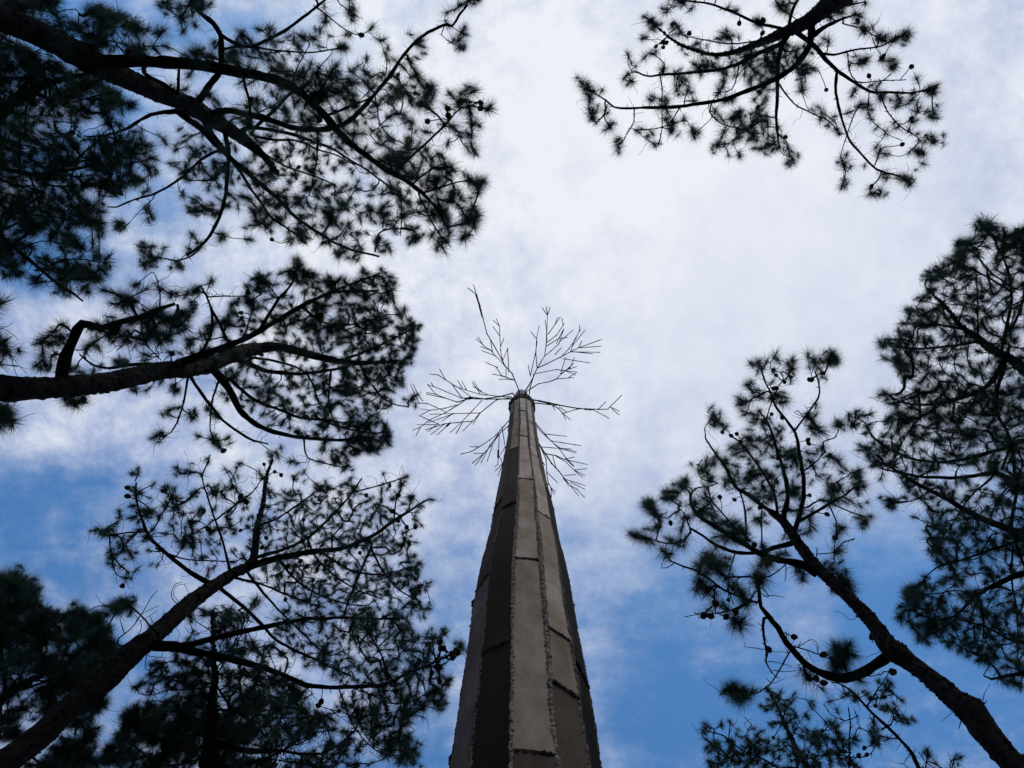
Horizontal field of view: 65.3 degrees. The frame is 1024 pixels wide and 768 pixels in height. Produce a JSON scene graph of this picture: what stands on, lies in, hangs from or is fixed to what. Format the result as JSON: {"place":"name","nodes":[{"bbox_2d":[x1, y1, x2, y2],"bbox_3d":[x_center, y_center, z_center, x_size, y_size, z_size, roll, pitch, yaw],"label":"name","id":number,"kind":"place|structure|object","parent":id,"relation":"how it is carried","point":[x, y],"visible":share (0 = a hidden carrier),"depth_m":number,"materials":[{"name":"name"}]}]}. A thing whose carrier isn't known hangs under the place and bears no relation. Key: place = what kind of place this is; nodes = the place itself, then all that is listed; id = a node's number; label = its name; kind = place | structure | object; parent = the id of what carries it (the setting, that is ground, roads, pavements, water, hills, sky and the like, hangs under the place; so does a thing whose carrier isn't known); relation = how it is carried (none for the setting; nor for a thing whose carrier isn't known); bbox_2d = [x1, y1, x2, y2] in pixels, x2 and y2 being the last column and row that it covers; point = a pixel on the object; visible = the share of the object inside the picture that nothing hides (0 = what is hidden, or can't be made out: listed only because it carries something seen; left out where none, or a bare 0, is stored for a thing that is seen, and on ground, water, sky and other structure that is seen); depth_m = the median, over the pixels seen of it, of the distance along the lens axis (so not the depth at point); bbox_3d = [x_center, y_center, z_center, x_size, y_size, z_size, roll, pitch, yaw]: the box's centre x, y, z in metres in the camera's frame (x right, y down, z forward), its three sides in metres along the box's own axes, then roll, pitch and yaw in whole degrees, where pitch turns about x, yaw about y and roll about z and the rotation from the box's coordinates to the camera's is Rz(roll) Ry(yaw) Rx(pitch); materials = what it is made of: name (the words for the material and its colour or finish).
{"place":"outdoors","nodes":[
{"label":"outdoors","id":0,"kind":"place"},
{"bbox_2d":[0,0,1023,767],"label":"sky","id":1,"kind":"structure","parent":0,"point":[686,267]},
{"bbox_3d":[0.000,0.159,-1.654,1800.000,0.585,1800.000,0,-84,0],"label":"ground","id":2,"kind":"structure","parent":0,"visible":0},
{"bbox_2d":[0,288,34,443],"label":"pine tree","id":3,"kind":"object","parent":2,"relation":"on","point":[7,417],"visible":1,"depth_m":8.82,"materials":[{"name":"green plant"}]},
{"bbox_2d":[0,560,140,767],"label":"pine tree","id":4,"kind":"object","parent":2,"relation":"on","point":[26,616],"visible":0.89,"depth_m":11.55,"materials":[{"name":"green plant"}]},
{"bbox_2d":[0,0,165,303],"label":"pine tree","id":5,"kind":"object","parent":2,"relation":"on","point":[35,80],"visible":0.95,"depth_m":11.92,"materials":[{"name":"green plant"}]},
{"bbox_2d":[96,687,264,767],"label":"pine tree","id":6,"kind":"object","parent":2,"relation":"on","point":[172,738],"visible":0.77,"depth_m":11.79,"materials":[{"name":"green plant"}]},
{"bbox_2d":[0,249,425,475],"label":"pine tree","id":7,"kind":"object","parent":2,"relation":"on","point":[67,387],"visible":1,"depth_m":14.18,"materials":[{"name":"green plant"}]},
{"bbox_2d":[0,447,466,767],"label":"pine tree","id":8,"kind":"object","parent":2,"relation":"on","point":[50,726],"visible":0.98,"depth_m":14.00,"materials":[{"name":"green plant"}]},
{"bbox_2d":[128,590,367,767],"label":"pine tree","id":9,"kind":"object","parent":2,"relation":"on","point":[253,699],"visible":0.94,"depth_m":11.17,"materials":[{"name":"green plant"}]},
{"bbox_2d":[0,0,502,275],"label":"pine tree","id":10,"kind":"object","parent":2,"relation":"on","point":[87,59],"visible":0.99,"depth_m":14.69,"materials":[{"name":"green plant"}]},
{"bbox_2d":[410,284,621,767],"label":"tree sculpture","id":11,"kind":"object","parent":2,"relation":"on","point":[525,699],"visible":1,"depth_m":4.69,"materials":[{"name":"metal"}]},
{"bbox_2d":[569,0,950,203],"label":"pine tree","id":12,"kind":"object","parent":2,"relation":"on","point":[819,12],"visible":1,"depth_m":15.21,"materials":[{"name":"green plant"}]},
{"bbox_2d":[622,343,1023,767],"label":"pine tree","id":13,"kind":"object","parent":2,"relation":"on","point":[974,716],"visible":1,"depth_m":13.89,"materials":[{"name":"green plant"}]},
{"bbox_2d":[691,673,966,767],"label":"pine tree","id":14,"kind":"object","parent":2,"relation":"on","point":[815,739],"visible":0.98,"depth_m":13.16,"materials":[{"name":"green plant"}]},
{"bbox_2d":[838,212,1023,695],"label":"pine tree","id":15,"kind":"object","parent":2,"relation":"on","point":[980,396],"visible":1,"depth_m":12.44,"materials":[{"name":"green plant"}]}
]}

